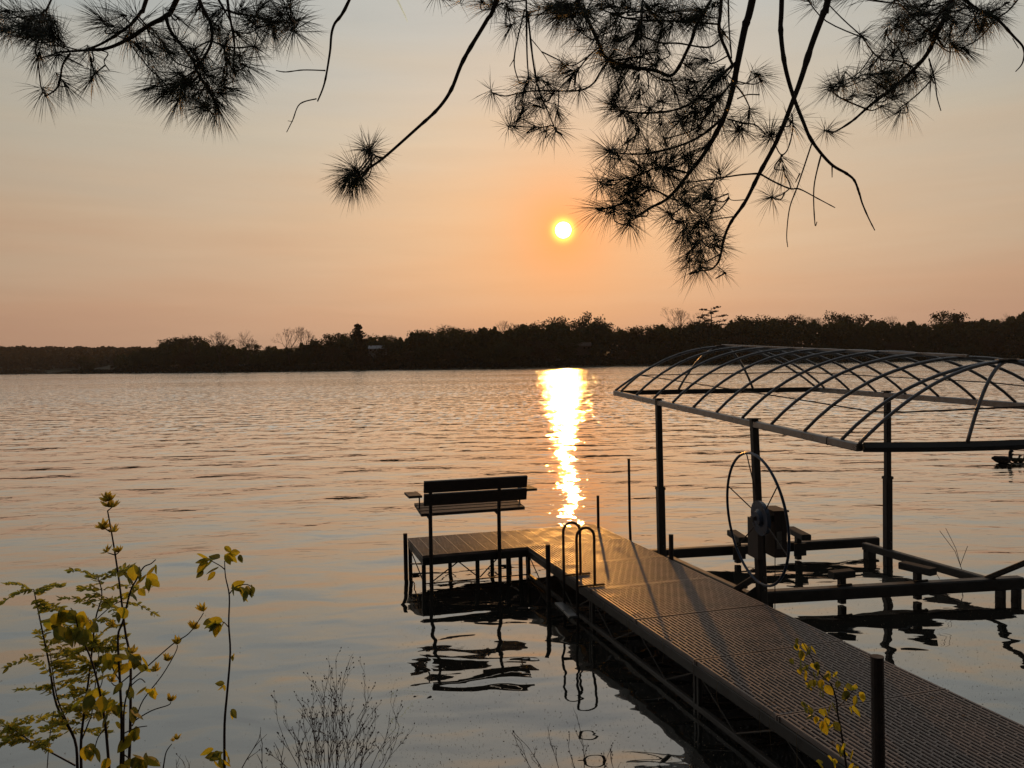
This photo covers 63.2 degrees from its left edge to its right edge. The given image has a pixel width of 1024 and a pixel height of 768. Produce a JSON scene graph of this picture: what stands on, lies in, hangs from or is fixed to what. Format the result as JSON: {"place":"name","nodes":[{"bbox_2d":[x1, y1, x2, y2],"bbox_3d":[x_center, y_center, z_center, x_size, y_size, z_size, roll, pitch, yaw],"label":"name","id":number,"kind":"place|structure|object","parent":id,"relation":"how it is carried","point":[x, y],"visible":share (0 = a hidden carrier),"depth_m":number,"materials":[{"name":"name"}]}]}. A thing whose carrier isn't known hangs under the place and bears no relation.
{"place":"outdoors","nodes":[
{"label":"outdoors","id":0,"kind":"place"},
{"bbox_2d":[0,359,1023,767],"bbox_3d":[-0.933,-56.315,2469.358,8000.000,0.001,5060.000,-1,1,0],"label":"water","id":1,"kind":"structure","parent":0,"point":[292,487],"depth_m":11.52,"materials":[{"name":"liquid"}]},
{"bbox_2d":[627,458,631,540],"bbox_3d":[1.374,1.906,9.668,0.045,2.085,0.036,-1,1,0],"label":"mooring pole","id":2,"kind":"object","parent":1,"relation":"in","point":[629,508],"visible":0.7,"depth_m":9.64,"materials":[{"name":"metal"}]},
{"bbox_2d":[403,495,1023,767],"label":"dock","id":3,"kind":"object","parent":1,"relation":"in","point":[910,712],"visible":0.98,"depth_m":5.72,"materials":[{"name":"plastic"}]},
{"bbox_2d":[404,475,536,589],"bbox_3d":[-0.443,1.899,9.242,1.440,1.780,0.562,-1,1,-17],"label":"bench","id":4,"kind":"object","parent":3,"relation":"on","point":[498,499],"visible":0.95,"depth_m":9.03,"materials":[{"name":"metal"}]},
{"bbox_2d":[555,521,604,629],"bbox_3d":[0.629,1.918,7.742,0.358,1.276,0.481,-1,1,-13],"label":"ladder","id":5,"kind":"object","parent":3,"relation":"attached to","point":[566,610],"visible":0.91,"depth_m":7.56,"materials":[{"name":"metal"}]},
{"bbox_2d":[603,597,804,751],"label":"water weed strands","id":6,"kind":"object","parent":3,"relation":"hanging from","point":[716,688],"visible":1,"depth_m":5.35,"materials":[{"name":"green plant"}]},
{"bbox_2d":[542,541,1014,764],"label":"leaf litter","id":7,"kind":"object","parent":3,"relation":"on","point":[781,647],"visible":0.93,"depth_m":6.04,"materials":[{"name":"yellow plant"}]},
{"bbox_2d":[613,344,1023,608],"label":"lift","id":8,"kind":"object","parent":1,"relation":"in","point":[771,530],"visible":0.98,"depth_m":8.11,"materials":[{"name":"metal"}]},
{"bbox_2d":[937,529,967,578],"bbox_3d":[4.629,1.967,8.791,0.365,0.897,0.005,-1,1,0],"label":"reed stalk","id":9,"kind":"object","parent":1,"relation":"in","point":[955,552],"visible":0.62,"depth_m":8.79,"materials":[{"name":"brown plant"}]},
{"bbox_2d":[991,450,1013,462],"bbox_3d":[10.992,1.628,18.657,0.536,0.312,0.203,-1,1,0],"label":"goose","id":10,"kind":"object","parent":1,"relation":"in","point":[1003,459],"visible":0.99,"depth_m":18.61},
{"bbox_2d":[1016,456,1023,461],"bbox_3d":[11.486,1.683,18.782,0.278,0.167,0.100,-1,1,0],"label":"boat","id":11,"kind":"object","parent":1,"relation":"on","point":[1020,459],"visible":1,"depth_m":18.75,"materials":[{"name":"black"}]},
{"bbox_2d":[0,348,1023,374],"bbox_3d":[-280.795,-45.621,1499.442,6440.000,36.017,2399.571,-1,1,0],"label":"shore","id":12,"kind":"structure","parent":0,"point":[54,369],"depth_m":514.23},
{"bbox_2d":[0,345,161,370],"bbox_3d":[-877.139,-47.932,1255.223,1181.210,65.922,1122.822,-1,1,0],"label":"distant wood","id":13,"kind":"object","parent":12,"relation":"on","point":[24,357],"visible":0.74,"depth_m":1128.17,"materials":[{"name":"green plant"}]},
{"bbox_2d":[76,356,99,370],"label":"broadleaf tree","id":14,"kind":"object","parent":12,"relation":"on","point":[82,362],"visible":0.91,"depth_m":799.61,"materials":[{"name":"green plant"}]},
{"bbox_2d":[141,349,158,364],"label":"broadleaf tree","id":15,"kind":"object","parent":12,"relation":"on","point":[143,351],"visible":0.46,"depth_m":700.00,"materials":[{"name":"green plant"}]},
{"bbox_2d":[155,339,170,350],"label":"broadleaf tree","id":16,"kind":"object","parent":12,"relation":"on","point":[158,340],"visible":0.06,"depth_m":732.85,"materials":[{"name":"green plant"}]},
{"bbox_2d":[164,336,194,348],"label":"broadleaf tree","id":17,"kind":"object","parent":12,"relation":"on","point":[171,341],"visible":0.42,"depth_m":683.64,"materials":[{"name":"grey plant"}]},
{"bbox_2d":[165,335,208,361],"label":"broadleaf tree","id":18,"kind":"object","parent":12,"relation":"on","point":[199,339],"visible":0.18,"depth_m":705.54,"materials":[{"name":"green plant"}]},
{"bbox_2d":[178,335,201,361],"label":"bare tree","id":19,"kind":"object","parent":12,"relation":"on","point":[188,345],"visible":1,"depth_m":600.42,"materials":[{"name":"brown plant"}]},
{"bbox_2d":[190,340,214,361],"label":"broadleaf tree","id":20,"kind":"object","parent":12,"relation":"on","point":[211,345],"visible":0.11,"depth_m":644.04,"materials":[{"name":"green plant"}]},
{"bbox_2d":[208,331,234,363],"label":"bare tree","id":21,"kind":"object","parent":12,"relation":"on","point":[223,337],"visible":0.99,"depth_m":568.57,"materials":[{"name":"brown plant"}]},
{"bbox_2d":[215,342,231,359],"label":"broadleaf tree","id":22,"kind":"object","parent":12,"relation":"on","point":[224,349],"visible":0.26,"depth_m":618.74,"materials":[{"name":"grey plant"}]},
{"bbox_2d":[232,329,256,364],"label":"bare tree","id":23,"kind":"object","parent":12,"relation":"on","point":[243,344],"visible":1,"depth_m":538.20,"materials":[{"name":"brown plant"}]},
{"bbox_2d":[246,342,262,354],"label":"broadleaf tree","id":24,"kind":"object","parent":12,"relation":"on","point":[255,350],"visible":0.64,"depth_m":637.87,"materials":[{"name":"grey plant"}]},
{"bbox_2d":[245,357,266,368],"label":"shore tree","id":25,"kind":"object","parent":12,"relation":"on","point":[255,361],"visible":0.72,"depth_m":519.90,"materials":[{"name":"green plant"}]},
{"bbox_2d":[260,345,271,353],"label":"broadleaf tree","id":26,"kind":"object","parent":12,"relation":"on","point":[266,349],"visible":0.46,"depth_m":612.35,"materials":[{"name":"grey plant"}]},
{"bbox_2d":[266,351,286,363],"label":"shore tree","id":27,"kind":"object","parent":12,"relation":"on","point":[275,356],"visible":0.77,"depth_m":527.18,"materials":[{"name":"green plant"}]},
{"bbox_2d":[273,326,303,363],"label":"bare tree","id":28,"kind":"object","parent":12,"relation":"on","point":[289,339],"visible":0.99,"depth_m":546.01,"materials":[{"name":"brown plant"}]},
{"bbox_2d":[295,327,315,351],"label":"bare tree","id":29,"kind":"object","parent":12,"relation":"on","point":[300,338],"visible":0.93,"depth_m":554.26,"materials":[{"name":"brown plant"}]},
{"bbox_2d":[306,333,338,361],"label":"broadleaf tree","id":30,"kind":"object","parent":12,"relation":"on","point":[330,339],"visible":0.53,"depth_m":561.98,"materials":[{"name":"grey plant"}]},
{"bbox_2d":[323,333,349,344],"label":"broadleaf tree","id":31,"kind":"object","parent":12,"relation":"on","point":[338,336],"visible":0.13,"depth_m":617.72,"materials":[{"name":"grey plant"}]},
{"bbox_2d":[346,322,372,362],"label":"spruce tree","id":32,"kind":"object","parent":12,"relation":"on","point":[359,340],"visible":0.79,"depth_m":545.99,"materials":[{"name":"green plant"}]},
{"bbox_2d":[344,331,379,347],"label":"broadleaf tree","id":33,"kind":"object","parent":12,"relation":"on","point":[363,335],"visible":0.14,"depth_m":593.02,"materials":[{"name":"grey plant"}]},
{"bbox_2d":[368,345,386,356],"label":"house","id":34,"kind":"structure","parent":12,"relation":"on","point":[372,348],"depth_m":553.51,"materials":[{"name":"grey"}]},
{"bbox_2d":[370,348,396,364],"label":"shore tree","id":35,"kind":"object","parent":12,"relation":"on","point":[380,355],"visible":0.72,"depth_m":514.65,"materials":[{"name":"green plant"}]},
{"bbox_2d":[378,335,398,354],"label":"broadleaf tree","id":36,"kind":"object","parent":12,"relation":"on","point":[387,341],"visible":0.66,"depth_m":553.78,"materials":[{"name":"green plant"}]},
{"bbox_2d":[407,329,440,359],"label":"broadleaf tree","id":37,"kind":"object","parent":12,"relation":"on","point":[419,332],"visible":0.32,"depth_m":538.08,"materials":[{"name":"green plant"}]},
{"bbox_2d":[435,324,468,336],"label":"broadleaf tree","id":38,"kind":"object","parent":12,"relation":"on","point":[447,329],"visible":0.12,"depth_m":571.64,"materials":[{"name":"green plant"}]},
{"bbox_2d":[458,329,477,352],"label":"broadleaf tree","id":39,"kind":"object","parent":12,"relation":"on","point":[462,332],"visible":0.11,"depth_m":562.05,"materials":[{"name":"green plant"}]},
{"bbox_2d":[474,327,503,351],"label":"broadleaf tree","id":40,"kind":"object","parent":12,"relation":"on","point":[490,335],"visible":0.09,"depth_m":514.87,"materials":[{"name":"green plant"}]},
{"bbox_2d":[495,322,519,333],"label":"broadleaf tree","id":41,"kind":"object","parent":12,"relation":"on","point":[505,326],"visible":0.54,"depth_m":537.66,"materials":[{"name":"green plant"}]},
{"bbox_2d":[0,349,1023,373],"bbox_3d":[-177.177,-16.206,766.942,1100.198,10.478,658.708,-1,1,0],"label":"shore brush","id":42,"kind":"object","parent":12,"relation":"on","point":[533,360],"visible":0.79,"depth_m":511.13,"materials":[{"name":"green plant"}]},
{"bbox_2d":[504,324,536,355],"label":"broadleaf tree","id":43,"kind":"object","parent":12,"relation":"on","point":[518,326],"visible":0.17,"depth_m":508.11,"materials":[{"name":"green plant"}]},
{"bbox_2d":[526,316,575,346],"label":"broadleaf tree","id":44,"kind":"object","parent":12,"relation":"on","point":[554,322],"visible":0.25,"depth_m":536.04,"materials":[{"name":"green plant"}]},
{"bbox_2d":[113,312,1023,368],"bbox_3d":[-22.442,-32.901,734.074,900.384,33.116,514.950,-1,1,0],"label":"wood","id":45,"kind":"object","parent":12,"relation":"on","point":[467,344],"visible":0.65,"depth_m":556.25,"materials":[{"name":"green plant"}]},
{"bbox_2d":[565,342,591,355],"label":"house","id":46,"kind":"structure","parent":12,"relation":"on","point":[581,350],"depth_m":519.06,"materials":[{"name":"grey"}]},
{"bbox_2d":[567,311,605,343],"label":"tall tree","id":47,"kind":"object","parent":12,"relation":"on","point":[579,323],"visible":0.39,"depth_m":554.57,"materials":[{"name":"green plant"}]},
{"bbox_2d":[574,319,614,347],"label":"broadleaf tree","id":48,"kind":"object","parent":12,"relation":"on","point":[598,329],"visible":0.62,"depth_m":550.16,"materials":[{"name":"green plant"}]},
{"bbox_2d":[595,322,619,353],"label":"broadleaf tree","id":49,"kind":"object","parent":12,"relation":"on","point":[609,327],"visible":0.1,"depth_m":610.60,"materials":[{"name":"green plant"}]},
{"bbox_2d":[622,325,662,353],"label":"broadleaf tree","id":50,"kind":"object","parent":12,"relation":"on","point":[640,330],"visible":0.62,"depth_m":546.83,"materials":[{"name":"green plant"}]},
{"bbox_2d":[645,323,678,352],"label":"broadleaf tree","id":51,"kind":"object","parent":12,"relation":"on","point":[655,327],"visible":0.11,"depth_m":580.42,"materials":[{"name":"green plant"}]},
{"bbox_2d":[654,341,671,352],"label":"house","id":52,"kind":"structure","parent":12,"relation":"on","point":[666,345],"depth_m":552.31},
{"bbox_2d":[662,307,689,356],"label":"bare tree","id":53,"kind":"object","parent":12,"relation":"on","point":[680,316],"visible":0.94,"depth_m":558.94,"materials":[{"name":"brown plant"}]},
{"bbox_2d":[682,311,703,331],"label":"bare tree","id":54,"kind":"object","parent":12,"relation":"on","point":[696,320],"visible":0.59,"depth_m":560.42,"materials":[{"name":"grey plant"}]},
{"bbox_2d":[676,319,721,353],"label":"broadleaf tree","id":55,"kind":"object","parent":12,"relation":"on","point":[697,325],"visible":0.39,"depth_m":558.45,"materials":[{"name":"green plant"}]},
{"bbox_2d":[691,306,727,335],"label":"pine tree","id":56,"kind":"object","parent":12,"relation":"on","point":[708,315],"visible":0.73,"depth_m":558.70,"materials":[{"name":"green plant"}]},
{"bbox_2d":[701,337,730,354],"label":"shore tree","id":57,"kind":"object","parent":12,"relation":"on","point":[710,342],"visible":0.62,"depth_m":524.54,"materials":[{"name":"green plant"}]},
{"bbox_2d":[727,335,754,358],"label":"shore tree","id":58,"kind":"object","parent":12,"relation":"on","point":[737,340],"visible":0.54,"depth_m":524.36,"materials":[{"name":"green plant"}]},
{"bbox_2d":[723,315,759,344],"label":"broadleaf tree","id":59,"kind":"object","parent":12,"relation":"on","point":[744,317],"visible":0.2,"depth_m":564.59,"materials":[{"name":"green plant"}]},
{"bbox_2d":[732,316,771,345],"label":"broadleaf tree","id":60,"kind":"object","parent":12,"relation":"on","point":[746,319],"visible":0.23,"depth_m":566.78,"materials":[{"name":"green plant"}]},
{"bbox_2d":[756,339,791,357],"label":"shore tree","id":61,"kind":"object","parent":12,"relation":"on","point":[776,341],"visible":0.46,"depth_m":517.38,"materials":[{"name":"green plant"}]},
{"bbox_2d":[755,314,793,336],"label":"broadleaf tree","id":62,"kind":"object","parent":12,"relation":"on","point":[780,322],"visible":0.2,"depth_m":585.03,"materials":[{"name":"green plant"}]},
{"bbox_2d":[777,314,807,350],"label":"broadleaf tree","id":63,"kind":"object","parent":12,"relation":"on","point":[793,319],"visible":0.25,"depth_m":586.57,"materials":[{"name":"green plant"}]},
{"bbox_2d":[787,313,825,330],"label":"broadleaf tree","id":64,"kind":"object","parent":12,"relation":"on","point":[809,319],"visible":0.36,"depth_m":621.48,"materials":[{"name":"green plant"}]},
{"bbox_2d":[800,317,826,345],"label":"broadleaf tree","id":65,"kind":"object","parent":12,"relation":"on","point":[811,321],"visible":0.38,"depth_m":592.66,"materials":[{"name":"green plant"}]},
{"bbox_2d":[807,344,830,357],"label":"shore tree","id":66,"kind":"object","parent":12,"relation":"on","point":[819,346],"visible":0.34,"depth_m":532.30,"materials":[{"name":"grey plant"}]},
{"bbox_2d":[831,345,843,348],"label":"shore tree","id":67,"kind":"object","parent":12,"relation":"on","point":[839,347],"visible":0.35,"depth_m":537.85,"materials":[{"name":"grey plant"}]},
{"bbox_2d":[822,310,856,331],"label":"broadleaf tree","id":68,"kind":"object","parent":12,"relation":"on","point":[847,318],"visible":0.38,"depth_m":603.90,"materials":[{"name":"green plant"}]},
{"bbox_2d":[814,319,864,344],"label":"broadleaf tree","id":69,"kind":"object","parent":12,"relation":"on","point":[835,322],"visible":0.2,"depth_m":580.81,"materials":[{"name":"green plant"}]},
{"bbox_2d":[849,338,876,354],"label":"shore tree","id":70,"kind":"object","parent":12,"relation":"on","point":[866,346],"visible":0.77,"depth_m":539.37,"materials":[{"name":"grey plant"}]},
{"bbox_2d":[853,314,886,343],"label":"broadleaf tree","id":71,"kind":"object","parent":12,"relation":"on","point":[859,319],"visible":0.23,"depth_m":612.83,"materials":[{"name":"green plant"}]},
{"bbox_2d":[883,340,910,355],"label":"shore tree","id":72,"kind":"object","parent":12,"relation":"on","point":[899,346],"visible":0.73,"depth_m":524.57,"materials":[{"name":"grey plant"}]},
{"bbox_2d":[887,321,917,349],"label":"broadleaf tree","id":73,"kind":"object","parent":12,"relation":"on","point":[890,323],"visible":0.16,"depth_m":584.15,"materials":[{"name":"grey plant"}]},
{"bbox_2d":[900,323,930,345],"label":"broadleaf tree","id":74,"kind":"object","parent":12,"relation":"on","point":[913,332],"visible":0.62,"depth_m":576.39,"materials":[{"name":"grey plant"}]},
{"bbox_2d":[914,345,933,352],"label":"shore tree","id":75,"kind":"object","parent":12,"relation":"on","point":[923,350],"visible":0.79,"depth_m":532.05,"materials":[{"name":"green plant"}]},
{"bbox_2d":[913,321,959,349],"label":"broadleaf tree","id":76,"kind":"object","parent":12,"relation":"on","point":[933,326],"visible":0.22,"depth_m":590.68,"materials":[{"name":"grey plant"}]},
{"bbox_2d":[942,347,960,353],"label":"shore tree","id":77,"kind":"object","parent":12,"relation":"on","point":[950,350],"visible":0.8,"depth_m":546.84,"materials":[{"name":"green plant"}]},
{"bbox_2d":[928,309,978,345],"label":"broadleaf tree","id":78,"kind":"object","parent":12,"relation":"on","point":[954,318],"visible":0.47,"depth_m":617.53,"materials":[{"name":"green plant"}]},
{"bbox_2d":[958,346,981,354],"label":"shore tree","id":79,"kind":"object","parent":12,"relation":"on","point":[969,348],"visible":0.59,"depth_m":537.71,"materials":[{"name":"green plant"}]},
{"bbox_2d":[964,319,995,347],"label":"broadleaf tree","id":80,"kind":"object","parent":12,"relation":"on","point":[973,324],"visible":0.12,"depth_m":600.11,"materials":[{"name":"grey plant"}]},
{"bbox_2d":[981,316,1014,349],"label":"broadleaf tree","id":81,"kind":"object","parent":12,"relation":"on","point":[1010,324],"visible":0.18,"depth_m":585.41,"materials":[{"name":"grey plant"}]},
{"bbox_2d":[999,315,1022,342],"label":"broadleaf tree","id":82,"kind":"object","parent":12,"relation":"on","point":[1013,325],"visible":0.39,"depth_m":583.77,"materials":[{"name":"grey plant"}]},
{"bbox_2d":[0,0,1023,349],"label":"sky","id":83,"kind":"structure","parent":0,"point":[117,230],"materials":[{"name":"orange"}]},
{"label":"ground","id":84,"kind":"structure","parent":0,"visible":0},
{"bbox_2d":[0,562,160,767],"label":"shrub","id":85,"kind":"object","parent":84,"relation":"on","point":[16,731],"visible":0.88,"depth_m":2.31,"materials":[{"name":"green plant"}]},
{"bbox_2d":[40,559,159,767],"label":"broadleaf sapling","id":86,"kind":"object","parent":84,"relation":"on","point":[79,634],"visible":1,"depth_m":2.01,"materials":[{"name":"green plant"}]},
{"bbox_2d":[95,491,206,757],"bbox_3d":[-0.925,1.258,2.180,0.288,1.968,0.046,-1,1,0],"label":"sapling","id":87,"kind":"object","parent":84,"relation":"on","point":[104,525],"visible":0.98,"depth_m":2.16,"materials":[{"name":"green plant"}]},
{"bbox_2d":[163,733,181,767],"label":"shoot","id":88,"kind":"object","parent":84,"relation":"on","point":[176,736],"visible":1,"depth_m":2.13,"materials":[{"name":"plant"}]},
{"bbox_2d":[176,753,190,767],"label":"dry stalks","id":89,"kind":"object","parent":84,"relation":"on","point":[183,762],"visible":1,"depth_m":2.12,"materials":[{"name":"plant"}]},
{"bbox_2d":[196,546,254,767],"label":"young sapling","id":90,"kind":"object","parent":84,"relation":"on","point":[213,625],"visible":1,"depth_m":2.11,"materials":[{"name":"green plant"}]},
{"bbox_2d":[242,727,284,767],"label":"dry stalks","id":91,"kind":"object","parent":84,"relation":"on","point":[281,764],"visible":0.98,"depth_m":2.12,"materials":[{"name":"brown plant"}]},
{"bbox_2d":[265,647,414,767],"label":"dry weeds","id":92,"kind":"object","parent":84,"relation":"on","point":[336,706],"visible":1,"depth_m":2.21,"materials":[{"name":"brown plant"}]},
{"bbox_2d":[0,0,1023,299],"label":"pine tree","id":93,"kind":"object","parent":84,"relation":"on","point":[42,28],"visible":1,"depth_m":2.25,"materials":[{"name":"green plant"}]},
{"bbox_2d":[512,708,619,767],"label":"dry stalks","id":94,"kind":"object","parent":84,"relation":"on","point":[610,751],"visible":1,"depth_m":2.29,"materials":[{"name":"brown plant"}]},
{"bbox_2d":[789,638,865,767],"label":"leafy sapling","id":95,"kind":"object","parent":84,"relation":"on","point":[824,727],"visible":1,"depth_m":2.27,"materials":[{"name":"green plant"}]}
]}

